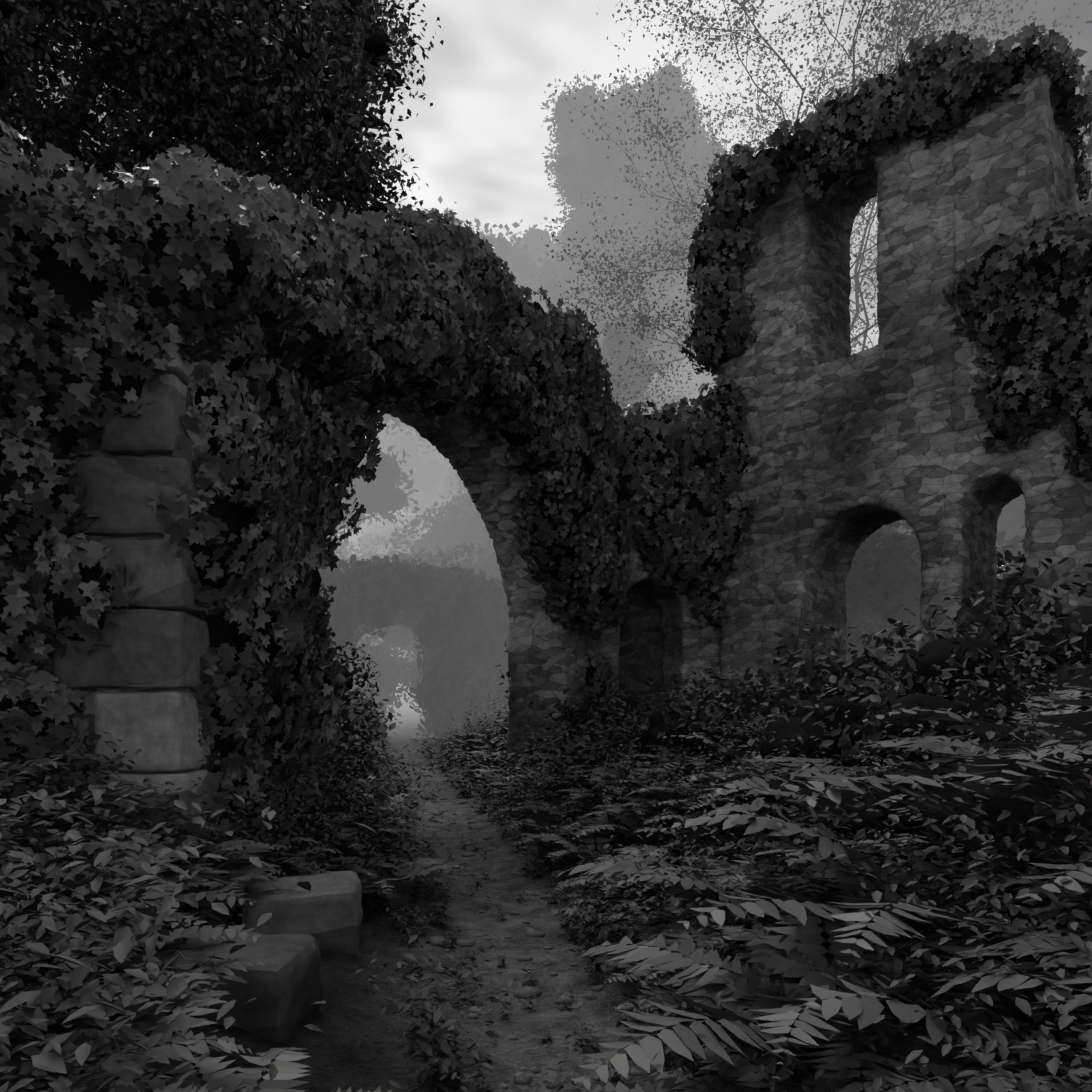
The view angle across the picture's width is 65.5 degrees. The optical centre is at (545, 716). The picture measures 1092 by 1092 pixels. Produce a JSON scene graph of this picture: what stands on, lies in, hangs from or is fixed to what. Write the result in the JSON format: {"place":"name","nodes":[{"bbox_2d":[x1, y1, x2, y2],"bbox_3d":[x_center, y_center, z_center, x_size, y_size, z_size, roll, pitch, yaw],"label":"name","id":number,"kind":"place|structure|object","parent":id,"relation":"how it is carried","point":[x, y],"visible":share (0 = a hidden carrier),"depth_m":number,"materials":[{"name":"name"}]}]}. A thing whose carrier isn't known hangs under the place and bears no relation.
{"place":"outdoors","nodes":[
{"label":"outdoors","id":0,"kind":"place"},
{"bbox_2d":[12,66,279,185],"bbox_3d":[-12.870,-10.681,29.838,13.070,21.005,13.136,0,0,-2],"label":"tree","id":1,"kind":"object","parent":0,"point":[63,79],"depth_m":26.42,"materials":[{"name":"plant"}]},
{"bbox_2d":[354,420,456,556],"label":"tree","id":2,"kind":"object","parent":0,"point":[399,441],"depth_m":45.23,"materials":[{"name":"grey plant"}]},
{"bbox_2d":[144,698,813,1091],"bbox_3d":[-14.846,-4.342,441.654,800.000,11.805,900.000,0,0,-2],"label":"ground","id":3,"kind":"structure","parent":0,"point":[354,1044],"depth_m":4.17,"materials":[{"name":"soil"}]},
{"bbox_2d":[0,373,195,841],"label":"pier wall","id":4,"kind":"structure","parent":3,"relation":"on","point":[94,448],"depth_m":4.79,"materials":[{"name":"stone"}]},
{"bbox_2d":[0,120,622,859],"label":"ivy","id":5,"kind":"object","parent":4,"relation":"attached to","point":[240,206],"visible":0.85,"depth_m":5.45,"materials":[{"name":"black plant"}]},
{"bbox_2d":[0,160,350,853],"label":"ivy pier","id":6,"kind":"structure","parent":3,"relation":"on","point":[76,288],"depth_m":4.66,"materials":[{"name":"black plant"}]},
{"bbox_2d":[0,0,443,220],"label":"tree","id":7,"kind":"object","parent":3,"relation":"on","point":[343,55],"depth_m":10.29,"materials":[{"name":"plant"}]},
{"bbox_2d":[168,931,322,1041],"bbox_3d":[-1.191,1.035,3.268,0.558,0.356,0.482,0,0,3],"label":"loose stone","id":8,"kind":"object","parent":3,"relation":"on","point":[285,989],"visible":0.4,"depth_m":3.09,"materials":[{"name":"grey stone"}]},
{"bbox_2d":[241,870,362,954],"bbox_3d":[-1.281,1.058,4.465,0.624,0.418,0.502,0,0,-13],"label":"loose stone","id":9,"kind":"object","parent":3,"relation":"on","point":[328,915],"visible":0.54,"depth_m":4.27,"materials":[{"name":"grey stone"}]},
{"bbox_2d":[327,410,420,544],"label":"tree leaves","id":10,"kind":"object","parent":3,"relation":"on","point":[384,514],"depth_m":29.42,"materials":[{"name":"plant"}]},
{"bbox_2d":[317,560,509,735],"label":"ivy wall","id":11,"kind":"structure","parent":3,"relation":"on","point":[435,624],"depth_m":22.93,"materials":[{"name":"plant"}]},
{"bbox_2d":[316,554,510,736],"bbox_3d":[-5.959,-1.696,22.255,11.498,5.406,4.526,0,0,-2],"label":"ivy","id":12,"kind":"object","parent":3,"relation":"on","point":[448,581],"visible":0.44,"depth_m":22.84,"materials":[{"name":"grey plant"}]},
{"bbox_2d":[337,610,503,735],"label":"wall","id":13,"kind":"structure","parent":3,"relation":"on","point":[404,620],"depth_m":22.84,"materials":[{"name":"stone"}]},
{"bbox_2d":[267,215,611,798],"bbox_3d":[-1.271,-2.174,9.818,1.753,6.978,7.674,0,0,28],"label":"ivy arch","id":14,"kind":"object","parent":3,"relation":"on","point":[518,439],"visible":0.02,"depth_m":10.21,"materials":[{"name":"black plant"}]},
{"bbox_2d":[377,396,589,767],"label":"arch wall","id":15,"kind":"structure","parent":3,"relation":"on","point":[546,655],"depth_m":12.00,"materials":[{"name":"stone"}]},
{"bbox_2d":[383,196,697,508],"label":"tree leaves","id":16,"kind":"object","parent":3,"relation":"on","point":[524,248],"depth_m":35.08,"materials":[{"name":"plant"}]},
{"bbox_2d":[0,684,1091,1091],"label":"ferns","id":17,"kind":"object","parent":3,"relation":"on","point":[774,958],"visible":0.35,"depth_m":3.33,"materials":[{"name":"grey plant"}]},
{"bbox_2d":[0,634,1091,1091],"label":"herbs","id":18,"kind":"object","parent":3,"relation":"on","point":[44,1058],"visible":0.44,"depth_m":2.79,"materials":[{"name":"grey plant"}]},
{"bbox_2d":[379,763,719,1088],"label":"path pebbles","id":19,"kind":"object","parent":3,"relation":"on","point":[523,992],"visible":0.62,"depth_m":4.67,"materials":[{"name":"grey stone"}]},
{"bbox_2d":[360,760,764,1091],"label":"path weeds","id":20,"kind":"object","parent":3,"relation":"on","point":[485,1084],"visible":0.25,"depth_m":4.41,"materials":[{"name":"grey plant"}]},
{"bbox_2d":[322,665,917,818],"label":"shrubs","id":21,"kind":"object","parent":3,"relation":"on","point":[555,745],"visible":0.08,"depth_m":10.36,"materials":[{"name":"grey plant"}]},
{"bbox_2d":[521,49,732,413],"bbox_3d":[3.798,-11.887,33.823,10.656,24.968,10.083,0,0,-2],"label":"tree","id":22,"kind":"object","parent":3,"relation":"on","point":[636,215],"depth_m":30.52,"materials":[{"name":"plant"}]},
{"bbox_2d":[589,507,720,721],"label":"wall","id":23,"kind":"structure","parent":3,"relation":"on","point":[692,643],"depth_m":13.44,"materials":[{"name":"stone"}]},
{"bbox_2d":[618,585,664,716],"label":"niche back wall","id":24,"kind":"structure","parent":23,"relation":"attached to","point":[642,649],"depth_m":13.82,"materials":[{"name":"stone"}]},
{"bbox_2d":[585,410,725,705],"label":"ivy wall","id":25,"kind":"structure","parent":23,"relation":"attached to","point":[694,501],"depth_m":13.03,"materials":[{"name":"black plant"}]},
{"bbox_2d":[326,487,1026,745],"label":"trees","id":26,"kind":"object","parent":3,"relation":"on","point":[1004,555],"depth_m":20.91,"materials":[{"name":"grey plant"}]},
{"bbox_2d":[317,550,1091,790],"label":"bush","id":27,"kind":"object","parent":3,"relation":"on","point":[872,685],"depth_m":6.83,"materials":[{"name":"plant"}]},
{"bbox_2d":[720,129,1091,704],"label":"tower wall","id":28,"kind":"structure","parent":3,"relation":"on","point":[853,452],"depth_m":11.81,"materials":[{"name":"stone"}]},
{"bbox_2d":[577,21,1091,710],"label":"ivy","id":29,"kind":"object","parent":28,"relation":"attached to","point":[987,61],"visible":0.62,"depth_m":11.75,"materials":[{"name":"black plant"}]},
{"bbox_2d":[690,48,1091,559],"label":"ivy tower","id":30,"kind":"structure","parent":28,"relation":"attached to","point":[1066,309],"depth_m":10.62,"materials":[{"name":"black plant"}]},
{"bbox_2d":[950,64,1087,430],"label":"return wall","id":31,"kind":"structure","parent":28,"relation":"attached to","point":[1013,159],"depth_m":10.56,"materials":[{"name":"stone"}]},
{"bbox_2d":[983,44,1079,162],"bbox_3d":[7.007,-7.119,12.076,1.345,2.346,4.672,0,0,40],"label":"ivy","id":32,"kind":"object","parent":31,"relation":"attached to","point":[1030,61],"visible":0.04,"depth_m":10.34,"materials":[{"name":"black plant"}]},
{"bbox_2d":[1071,20,1091,208],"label":"tree leaves","id":33,"kind":"object","parent":3,"relation":"on","point":[1081,52],"depth_m":14.84,"materials":[{"name":"plant"}]},
{"bbox_2d":[16,0,1091,699],"label":"sky","id":34,"kind":"structure","parent":0,"point":[481,142],"materials":[{"name":"white"}]},
{"bbox_2d":[428,348,716,504],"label":"tree","id":35,"kind":"object","parent":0,"point":[455,486],"depth_m":42.83,"materials":[{"name":"grey plant"}]},
{"bbox_2d":[485,308,701,541],"bbox_3d":[2.416,-7.998,28.943,8.292,10.434,10.734,0,0,-20],"label":"small tree","id":36,"kind":"object","parent":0,"point":[610,344],"depth_m":26.81,"materials":[{"name":"grey plant"}]},
{"bbox_2d":[536,0,1091,555],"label":"wispy tree","id":37,"kind":"object","parent":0,"point":[868,64],"depth_m":19.25,"materials":[{"name":"plant"}]},
{"bbox_3d":[-2.208,0.960,5.084,0.402,0.511,0.734,0,0,-2],"label":"corner block","id":38,"kind":"object","parent":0,"visible":0},
{"bbox_2d":[83,769,213,840],"bbox_3d":[-2.414,0.513,4.936,0.836,0.423,0.513,0,0,-2],"label":"quoin","id":39,"kind":"object","parent":38,"relation":"on","point":[185,782],"visible":0.21,"depth_m":4.72,"materials":[{"name":"stone"}]},
{"bbox_2d":[94,691,210,771],"bbox_3d":[-2.291,0.084,5.046,0.516,0.479,0.651,0,0,-2],"label":"quoin","id":40,"kind":"object","parent":39,"relation":"on","point":[160,729],"visible":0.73,"depth_m":4.74,"materials":[{"name":"stone"}]},
{"bbox_2d":[53,609,209,688],"bbox_3d":[-2.386,-0.377,4.934,0.725,0.457,0.489,0,0,-2],"label":"quoin","id":41,"kind":"object","parent":40,"relation":"on","point":[153,649],"visible":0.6,"depth_m":4.71,"materials":[{"name":"stone"}]},
{"bbox_2d":[99,539,202,614],"bbox_3d":[-2.281,-0.808,5.133,0.520,0.421,0.774,0,0,-2],"label":"quoin","id":42,"kind":"object","parent":41,"relation":"on","point":[157,583],"visible":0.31,"depth_m":4.76,"materials":[{"name":"stone"}]},
{"bbox_2d":[62,456,199,536],"bbox_3d":[-2.366,-1.239,4.980,0.720,0.468,0.503,0,0,-2],"label":"quoin","id":43,"kind":"object","parent":42,"relation":"on","point":[116,498],"visible":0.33,"depth_m":4.75,"materials":[{"name":"stone"}]},
{"bbox_2d":[101,374,194,456],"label":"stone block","id":44,"kind":"structure","parent":43,"relation":"on","point":[154,428],"depth_m":4.72,"materials":[{"name":"stone"}]},
{"bbox_2d":[147,318,202,388],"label":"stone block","id":45,"kind":"structure","parent":44,"relation":"on","point":[180,367],"depth_m":4.74,"materials":[{"name":"stone"}]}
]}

